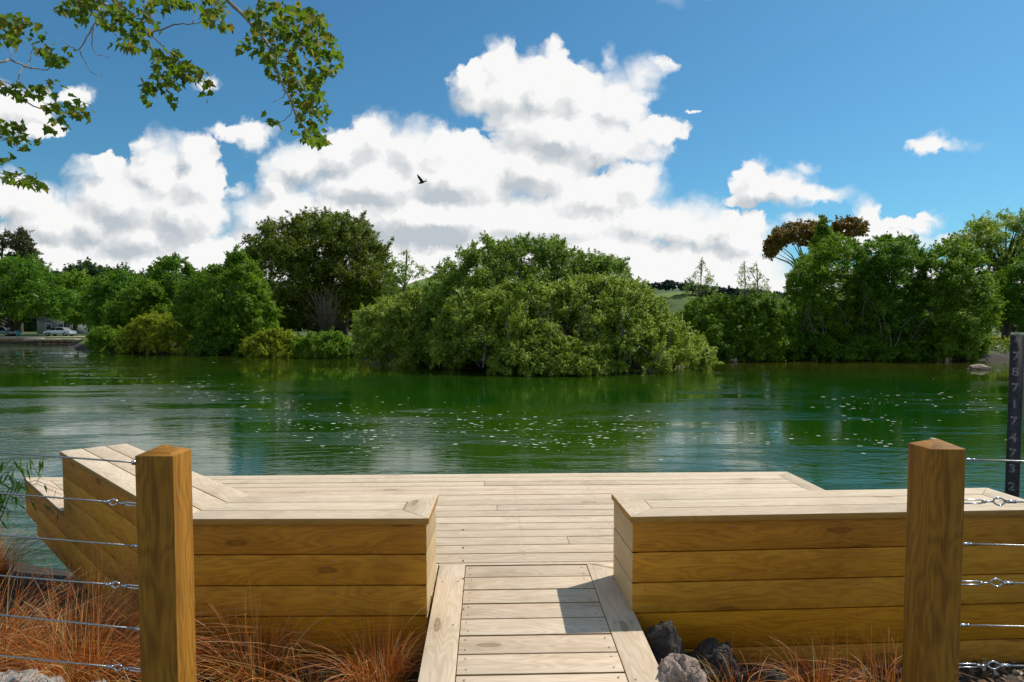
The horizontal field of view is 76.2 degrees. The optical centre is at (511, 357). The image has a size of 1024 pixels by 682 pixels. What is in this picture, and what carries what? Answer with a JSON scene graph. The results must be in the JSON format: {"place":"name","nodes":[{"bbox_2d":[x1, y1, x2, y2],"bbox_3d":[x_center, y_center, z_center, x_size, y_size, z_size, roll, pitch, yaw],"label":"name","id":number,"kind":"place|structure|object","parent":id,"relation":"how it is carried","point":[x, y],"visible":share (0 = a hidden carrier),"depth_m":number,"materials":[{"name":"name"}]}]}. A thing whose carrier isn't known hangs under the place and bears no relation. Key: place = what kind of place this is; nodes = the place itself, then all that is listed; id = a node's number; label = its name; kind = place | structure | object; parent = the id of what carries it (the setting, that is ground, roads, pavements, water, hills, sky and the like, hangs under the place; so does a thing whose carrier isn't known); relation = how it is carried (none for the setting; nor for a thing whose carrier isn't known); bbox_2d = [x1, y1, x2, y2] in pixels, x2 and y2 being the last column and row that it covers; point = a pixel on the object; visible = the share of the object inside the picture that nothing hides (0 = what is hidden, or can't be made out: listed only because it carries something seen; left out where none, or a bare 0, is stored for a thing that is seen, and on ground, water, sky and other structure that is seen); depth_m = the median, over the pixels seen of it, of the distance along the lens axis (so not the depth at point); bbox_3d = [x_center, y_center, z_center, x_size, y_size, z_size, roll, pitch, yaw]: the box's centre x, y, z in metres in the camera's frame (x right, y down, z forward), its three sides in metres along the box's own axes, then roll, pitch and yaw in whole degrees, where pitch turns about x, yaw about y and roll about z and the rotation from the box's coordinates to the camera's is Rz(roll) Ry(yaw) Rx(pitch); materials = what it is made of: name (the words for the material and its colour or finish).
{"place":"outdoors","nodes":[
{"label":"outdoors","id":0,"kind":"place"},
{"bbox_2d":[19,336,84,336],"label":"path","id":1,"kind":"structure","parent":0,"point":[51,336],"depth_m":100.88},
{"bbox_2d":[265,335,392,355],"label":"bank grass","id":2,"kind":"structure","parent":0,"point":[350,337],"depth_m":56.98,"materials":[{"name":"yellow plant"}]},
{"bbox_2d":[417,174,426,183],"bbox_3d":[-7.816,-15.606,57.394,0.717,0.679,2.038,2,3,31],"label":"flying bird","id":3,"kind":"object","parent":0,"point":[420,179],"visible":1,"depth_m":57.23},
{"bbox_2d":[0,344,1023,614],"bbox_3d":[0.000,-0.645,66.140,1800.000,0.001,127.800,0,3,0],"label":"river","id":4,"kind":"structure","parent":0,"point":[732,414],"depth_m":17.63,"materials":[{"name":"liquid"}]},
{"bbox_2d":[9,356,1006,459],"bbox_3d":[-21.386,0.540,40.322,83.980,0.001,27.438,2,3,32],"label":"river foam","id":5,"kind":"object","parent":4,"relation":"on","point":[499,424],"visible":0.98,"depth_m":15.83,"materials":[{"name":"white"}]},
{"bbox_2d":[967,364,990,369],"bbox_3d":[26.984,0.611,37.685,1.147,0.491,1.055,1,3,14],"label":"river rock","id":6,"kind":"object","parent":4,"relation":"in","point":[979,366],"visible":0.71,"depth_m":37.33,"materials":[{"name":"grey stone"}]},
{"bbox_2d":[0,276,1023,681],"bbox_3d":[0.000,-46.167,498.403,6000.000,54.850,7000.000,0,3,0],"label":"ground","id":7,"kind":"structure","parent":0,"point":[676,298],"depth_m":4.90,"materials":[{"name":"green plant"}]},
{"bbox_2d":[0,227,15,326],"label":"pine tree","id":8,"kind":"object","parent":7,"relation":"on","point":[5,244],"visible":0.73,"depth_m":147.62,"materials":[{"name":"green plant"}]},
{"bbox_2d":[0,327,15,335],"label":"parked car","id":9,"kind":"object","parent":7,"relation":"on","point":[6,331],"visible":0.91,"depth_m":105.63,"materials":[{"name":"grey paint"}]},
{"bbox_2d":[1,226,45,332],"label":"conifer tree","id":10,"kind":"object","parent":7,"relation":"on","point":[23,244],"visible":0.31,"depth_m":134.92,"materials":[{"name":"green plant"}]},
{"bbox_2d":[0,457,61,529],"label":"leafy shoot","id":11,"kind":"object","parent":7,"relation":"on","point":[18,486],"visible":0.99,"depth_m":4.40,"materials":[{"name":"green plant"}]},
{"bbox_2d":[0,669,65,681],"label":"edging stone","id":12,"kind":"object","parent":7,"relation":"on","point":[17,676],"visible":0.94,"depth_m":2.38,"materials":[{"name":"grey stone"}]},
{"bbox_2d":[0,338,75,341],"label":"river wall","id":13,"kind":"structure","parent":7,"relation":"on","point":[11,339],"depth_m":98.39,"materials":[{"name":"concrete"}]},
{"bbox_2d":[0,502,76,603],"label":"sedge tussock","id":14,"kind":"object","parent":7,"relation":"on","point":[4,569],"visible":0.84,"depth_m":4.74,"materials":[{"name":"orange plant"}]},
{"bbox_2d":[0,250,87,335],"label":"round tree","id":15,"kind":"object","parent":7,"relation":"on","point":[21,282],"visible":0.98,"depth_m":102.15,"materials":[{"name":"green plant"}]},
{"bbox_2d":[23,339,78,343],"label":"jetty","id":16,"kind":"object","parent":7,"relation":"on","point":[49,341],"visible":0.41,"depth_m":95.28,"materials":[{"name":"grey wood"}]},
{"bbox_2d":[43,327,76,335],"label":"parked car","id":17,"kind":"object","parent":7,"relation":"on","point":[55,331],"visible":0.98,"depth_m":103.62,"materials":[{"name":"grey paint"}]},
{"bbox_2d":[37,316,88,333],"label":"house","id":18,"kind":"structure","parent":7,"relation":"on","point":[43,324],"depth_m":127.83,"materials":[{"name":"grey"}]},
{"bbox_2d":[45,323,51,329],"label":"window","id":19,"kind":"structure","parent":18,"relation":"in","point":[47,325],"depth_m":127.78,"materials":[{"name":"white glass"}]},
{"bbox_2d":[55,268,100,334],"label":"landing tree","id":20,"kind":"object","parent":7,"relation":"on","point":[70,281],"visible":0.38,"depth_m":110.88,"materials":[{"name":"green plant"}]},
{"bbox_2d":[0,444,196,681],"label":"cable fence","id":21,"kind":"object","parent":7,"relation":"on","point":[164,544],"visible":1,"depth_m":2.16,"materials":[{"name":"wood"}]},
{"bbox_2d":[84,325,118,352],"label":"shore shrub","id":22,"kind":"object","parent":7,"relation":"on","point":[100,339],"visible":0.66,"depth_m":62.36,"materials":[{"name":"green plant"}]},
{"bbox_2d":[1,533,211,675],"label":"sedge tussock","id":23,"kind":"object","parent":7,"relation":"on","point":[104,606],"visible":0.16,"depth_m":3.23,"materials":[{"name":"orange plant"}]},
{"bbox_2d":[78,265,142,331],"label":"leafy tree","id":24,"kind":"object","parent":7,"relation":"on","point":[99,289],"visible":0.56,"depth_m":87.65,"materials":[{"name":"green plant"}]},
{"bbox_2d":[97,276,173,329],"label":"leafy tree","id":25,"kind":"object","parent":7,"relation":"on","point":[135,297],"visible":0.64,"depth_m":71.27,"materials":[{"name":"green plant"}]},
{"bbox_2d":[12,583,288,681],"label":"sedge tussock","id":26,"kind":"object","parent":7,"relation":"on","point":[198,654],"visible":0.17,"depth_m":2.91,"materials":[{"name":"orange plant"}]},
{"bbox_2d":[112,309,193,353],"bbox_3d":[-33.449,-2.081,60.968,8.698,5.030,6.246,0,3,0],"label":"shore shrub","id":27,"kind":"object","parent":7,"relation":"on","point":[154,330],"visible":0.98,"depth_m":59.19,"materials":[{"name":"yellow plant"}]},
{"bbox_2d":[0,544,322,681],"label":"sedge tussock","id":28,"kind":"object","parent":7,"relation":"on","point":[5,646],"visible":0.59,"depth_m":2.91,"materials":[{"name":"orange plant"}]},
{"bbox_2d":[144,252,197,310],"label":"leafy tree","id":29,"kind":"object","parent":7,"relation":"on","point":[172,263],"visible":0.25,"depth_m":75.93,"materials":[{"name":"green plant"}]},
{"bbox_2d":[0,0,344,193],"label":"overhanging tree","id":30,"kind":"object","parent":7,"relation":"on","point":[83,9],"visible":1,"depth_m":5.17,"materials":[{"name":"green plant"}]},
{"bbox_2d":[0,553,387,681],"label":"sedge tussock","id":31,"kind":"object","parent":7,"relation":"on","point":[86,675],"visible":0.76,"depth_m":2.69,"materials":[{"name":"orange plant"}]},
{"bbox_2d":[168,264,224,339],"bbox_3d":[-32.581,-5.107,67.760,5.657,8.957,10.782,-1,3,-28],"label":"leafy tree","id":32,"kind":"object","parent":7,"relation":"on","point":[183,313],"visible":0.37,"depth_m":64.73,"materials":[{"name":"green plant"}]},
{"bbox_2d":[185,328,248,355],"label":"shore shrub","id":33,"kind":"object","parent":7,"relation":"on","point":[199,342],"visible":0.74,"depth_m":56.38,"materials":[{"name":"green plant"}]},
{"bbox_2d":[0,256,450,331],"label":"wood","id":34,"kind":"object","parent":7,"relation":"on","point":[92,268],"visible":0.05,"depth_m":168.08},
{"bbox_2d":[83,577,380,681],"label":"sedge tussock","id":35,"kind":"object","parent":7,"relation":"on","point":[258,672],"visible":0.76,"depth_m":2.88,"materials":[{"name":"orange plant"}]},
{"bbox_2d":[191,243,283,354],"bbox_3d":[-25.077,-5.330,59.612,7.728,10.227,10.448,-1,3,-25],"label":"poplar tree","id":36,"kind":"object","parent":7,"relation":"on","point":[237,312],"visible":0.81,"depth_m":57.18,"materials":[{"name":"green plant"}]},
{"bbox_2d":[238,325,297,357],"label":"shore shrub","id":37,"kind":"object","parent":7,"relation":"on","point":[279,339],"visible":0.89,"depth_m":52.65,"materials":[{"name":"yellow plant"}]},
{"bbox_2d":[239,637,377,681],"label":"sedge tussock","id":38,"kind":"object","parent":7,"relation":"on","point":[312,674],"visible":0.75,"depth_m":2.85,"materials":[{"name":"orange plant"}]},
{"bbox_2d":[239,206,403,335],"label":"dome tree","id":39,"kind":"object","parent":7,"relation":"on","point":[294,252],"visible":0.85,"depth_m":75.13,"materials":[{"name":"green plant"}]},
{"bbox_2d":[288,326,354,358],"bbox_3d":[-15.013,-0.618,51.908,6.104,3.776,4.898,0,3,0],"label":"shore shrub","id":40,"kind":"object","parent":7,"relation":"on","point":[327,345],"visible":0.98,"depth_m":50.56,"materials":[{"name":"green plant"}]},
{"bbox_2d":[290,656,354,681],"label":"boulder","id":41,"kind":"object","parent":7,"relation":"on","point":[308,672],"visible":0.45,"depth_m":2.93,"materials":[{"name":"grey stone"}]},
{"bbox_2d":[300,287,344,331],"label":"bare shrub","id":42,"kind":"object","parent":7,"relation":"on","point":[325,323],"visible":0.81,"depth_m":70.99,"materials":[{"name":"grey plant"}]},
{"bbox_2d":[259,593,442,681],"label":"sedge tussock","id":43,"kind":"object","parent":7,"relation":"on","point":[392,675],"visible":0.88,"depth_m":2.87,"materials":[{"name":"orange plant"}]},
{"bbox_2d":[349,285,435,367],"bbox_3d":[-6.941,-1.430,41.757,7.480,6.341,6.620,0,3,0],"label":"willow bush","id":44,"kind":"object","parent":7,"relation":"on","point":[393,312],"visible":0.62,"depth_m":39.85,"materials":[{"name":"green plant"}]},
{"bbox_2d":[380,249,431,330],"bbox_3d":[-10.099,-5.483,61.898,5.320,9.550,5.062,0,3,0],"label":"wispy tree","id":45,"kind":"object","parent":7,"relation":"on","point":[390,279],"visible":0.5,"depth_m":61.01,"materials":[{"name":"green plant"}]},
{"bbox_2d":[395,656,420,681],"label":"boulder","id":46,"kind":"object","parent":7,"relation":"on","point":[416,676],"visible":0.26,"depth_m":2.94,"materials":[{"name":"grey stone"}]},
{"bbox_2d":[24,472,860,647],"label":"viewing deck","id":47,"kind":"structure","parent":7,"relation":"on","point":[539,519],"depth_m":4.92,"materials":[{"name":"brown wood"}]},
{"bbox_2d":[60,444,437,672],"bbox_3d":[-1.856,1.182,3.775,3.280,0.950,0.973,2,3,31],"label":"deck bench","id":48,"kind":"object","parent":47,"relation":"on","point":[384,546],"visible":0.73,"depth_m":3.04,"materials":[{"name":"brown wood"}]},
{"bbox_2d":[611,488,1023,666],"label":"deck bench","id":49,"kind":"object","parent":47,"relation":"on","point":[795,562],"visible":0.81,"depth_m":3.13,"materials":[{"name":"brown wood"}]},
{"bbox_2d":[0,623,1023,681],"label":"bark mulch","id":50,"kind":"object","parent":7,"relation":"on","point":[986,675],"visible":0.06,"depth_m":3.01,"materials":[{"name":"brown wood"}]},
{"bbox_2d":[399,230,654,366],"bbox_3d":[1.010,-3.748,40.712,17.306,8.743,10.440,0,3,0],"label":"willow tree","id":51,"kind":"object","parent":7,"relation":"on","point":[552,258],"visible":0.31,"depth_m":38.18,"materials":[{"name":"green plant"}]},
{"bbox_2d":[418,563,661,681],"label":"boardwalk ramp","id":52,"kind":"structure","parent":7,"relation":"on","point":[561,623],"depth_m":2.91,"materials":[{"name":"brown wood"}]},
{"bbox_2d":[486,333,613,376],"bbox_3d":[1.868,0.675,33.584,6.569,3.896,4.162,0,3,0],"label":"willow bush","id":53,"kind":"object","parent":7,"relation":"on","point":[523,352],"visible":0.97,"depth_m":32.32,"materials":[{"name":"green plant"}]},
{"bbox_2d":[423,271,724,373],"bbox_3d":[3.602,-1.928,37.421,17.379,6.254,10.285,0,3,0],"label":"willow bush","id":54,"kind":"object","parent":7,"relation":"on","point":[657,319],"visible":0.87,"depth_m":34.64,"materials":[{"name":"green plant"}]},
{"bbox_2d":[645,620,686,664],"bbox_3d":[0.663,1.399,2.900,0.278,0.465,0.249,2,4,42],"label":"boulder","id":55,"kind":"object","parent":7,"relation":"on","point":[664,640],"visible":0.31,"depth_m":2.85,"materials":[{"name":"grey stone"}]},
{"bbox_2d":[658,653,707,681],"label":"boulder","id":56,"kind":"object","parent":7,"relation":"on","point":[674,667],"visible":0.95,"depth_m":2.52,"materials":[{"name":"grey stone"}]},
{"bbox_2d":[682,258,718,324],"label":"sapling","id":57,"kind":"object","parent":7,"relation":"on","point":[701,291],"visible":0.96,"depth_m":46.54,"materials":[{"name":"green plant"}]},
{"bbox_2d":[647,279,784,296],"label":"wood","id":58,"kind":"object","parent":7,"relation":"on","point":[667,285],"visible":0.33,"depth_m":552.11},
{"bbox_2d":[687,637,745,681],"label":"boulder","id":59,"kind":"object","parent":7,"relation":"on","point":[712,650],"visible":0.63,"depth_m":2.87,"materials":[{"name":"grey stone"}]},
{"bbox_2d":[671,291,800,361],"bbox_3d":[16.490,-1.887,47.983,10.741,5.993,7.497,0,3,0],"label":"riverside bush","id":60,"kind":"object","parent":7,"relation":"on","point":[763,312],"visible":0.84,"depth_m":45.87,"materials":[{"name":"green plant"}]},
{"bbox_2d":[697,633,774,681],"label":"sedge tussock","id":61,"kind":"object","parent":7,"relation":"on","point":[731,675],"visible":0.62,"depth_m":2.79,"materials":[{"name":"orange plant"}]},
{"bbox_2d":[735,261,772,358],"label":"sapling","id":62,"kind":"object","parent":7,"relation":"on","point":[756,288],"visible":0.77,"depth_m":47.37,"materials":[{"name":"green plant"}]},
{"bbox_2d":[745,662,796,681],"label":"boulder","id":63,"kind":"object","parent":7,"relation":"on","point":[780,676],"visible":0.69,"depth_m":2.87,"materials":[{"name":"grey stone"}]},
{"bbox_2d":[760,218,834,316],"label":"copper tree","id":64,"kind":"object","parent":7,"relation":"on","point":[774,244],"visible":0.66,"depth_m":69.09,"materials":[{"name":"brown plant"}]},
{"bbox_2d":[731,624,879,681],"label":"sedge tussock","id":65,"kind":"object","parent":7,"relation":"on","point":[820,676],"visible":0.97,"depth_m":2.86,"materials":[{"name":"orange plant"}]},
{"bbox_2d":[807,214,838,254],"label":"poplar tree","id":66,"kind":"object","parent":7,"relation":"on","point":[822,230],"visible":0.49,"depth_m":58.81,"materials":[{"name":"green plant"}]},
{"bbox_2d":[781,229,913,348],"bbox_3d":[25.149,-5.018,51.834,9.349,10.308,9.681,0,3,0],"label":"riverside tree","id":67,"kind":"object","parent":7,"relation":"on","point":[813,279],"visible":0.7,"depth_m":48.83,"materials":[{"name":"green plant"}]},
{"bbox_2d":[674,287,1023,331],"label":"wood","id":68,"kind":"object","parent":7,"relation":"on","point":[1014,328],"visible":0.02,"depth_m":141.78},
{"bbox_2d":[830,214,869,272],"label":"copper tree","id":69,"kind":"object","parent":7,"relation":"on","point":[851,226],"visible":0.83,"depth_m":73.61,"materials":[{"name":"brown plant"}]},
{"bbox_2d":[769,327,936,360],"bbox_3d":[25.255,-0.776,48.463,13.709,3.037,4.229,0,3,0],"label":"riverside bush","id":70,"kind":"object","parent":7,"relation":"on","point":[829,349],"visible":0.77,"depth_m":47.23,"materials":[{"name":"green plant"}]},
{"bbox_2d":[740,608,986,681],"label":"sedge tussock","id":71,"kind":"object","parent":7,"relation":"on","point":[887,674],"visible":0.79,"depth_m":2.88,"materials":[{"name":"orange plant"}]},
{"bbox_2d":[848,231,988,360],"bbox_3d":[29.785,-4.858,50.693,9.449,10.100,9.833,0,3,0],"label":"riverside tree","id":72,"kind":"object","parent":7,"relation":"on","point":[896,260],"visible":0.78,"depth_m":47.53,"materials":[{"name":"green plant"}]},
{"bbox_2d":[913,233,1008,350],"bbox_3d":[34.033,-4.655,49.847,6.292,9.683,11.821,2,3,38],"label":"riverside tree","id":73,"kind":"object","parent":7,"relation":"on","point":[947,288],"visible":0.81,"depth_m":47.02,"materials":[{"name":"green plant"}]},
{"bbox_2d":[930,328,992,360],"bbox_3d":[32.271,-0.446,46.624,5.301,3.519,3.090,-1,3,-25],"label":"riverside bush","id":74,"kind":"object","parent":7,"relation":"on","point":[946,347],"visible":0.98,"depth_m":46.04,"materials":[{"name":"green plant"}]},
{"bbox_2d":[902,438,1023,681],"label":"cable fence","id":75,"kind":"object","parent":7,"relation":"on","point":[932,624],"visible":1,"depth_m":2.28,"materials":[{"name":"wood"}]},
{"bbox_2d":[952,207,1023,337],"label":"umbrella tree","id":76,"kind":"object","parent":7,"relation":"on","point":[982,225],"visible":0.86,"depth_m":62.89,"materials":[{"name":"green plant"}]},
{"bbox_2d":[960,250,1020,332],"bbox_3d":[46.221,-5.652,63.717,10.016,9.735,5.825,-2,3,-35],"label":"leafy tree","id":77,"kind":"object","parent":7,"relation":"on","point":[997,264],"visible":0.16,"depth_m":61.96,"materials":[{"name":"green plant"}]},
{"bbox_2d":[989,337,1009,352],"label":"bank grass","id":78,"kind":"structure","parent":7,"relation":"on","point":[1000,341],"depth_m":51.21,"materials":[{"name":"green plant"}]},
{"bbox_2d":[992,335,1009,339],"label":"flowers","id":79,"kind":"object","parent":78,"relation":"on","point":[1001,338],"visible":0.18,"depth_m":55.06,"materials":[{"name":"yellow plant"}]},
{"bbox_2d":[995,245,1023,329],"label":"leafy tree","id":80,"kind":"object","parent":7,"relation":"on","point":[1013,274],"visible":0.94,"depth_m":57.88,"materials":[{"name":"green plant"}]},
{"bbox_2d":[1005,334,1023,497],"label":"depth gauge","id":81,"kind":"object","parent":7,"relation":"on","point":[1014,416],"visible":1,"depth_m":5.51,"materials":[{"name":"black paint"}]},
{"bbox_2d":[0,0,1023,298],"label":"sky","id":82,"kind":"structure","parent":0,"point":[666,136],"materials":[{"name":"blue"}]}
]}

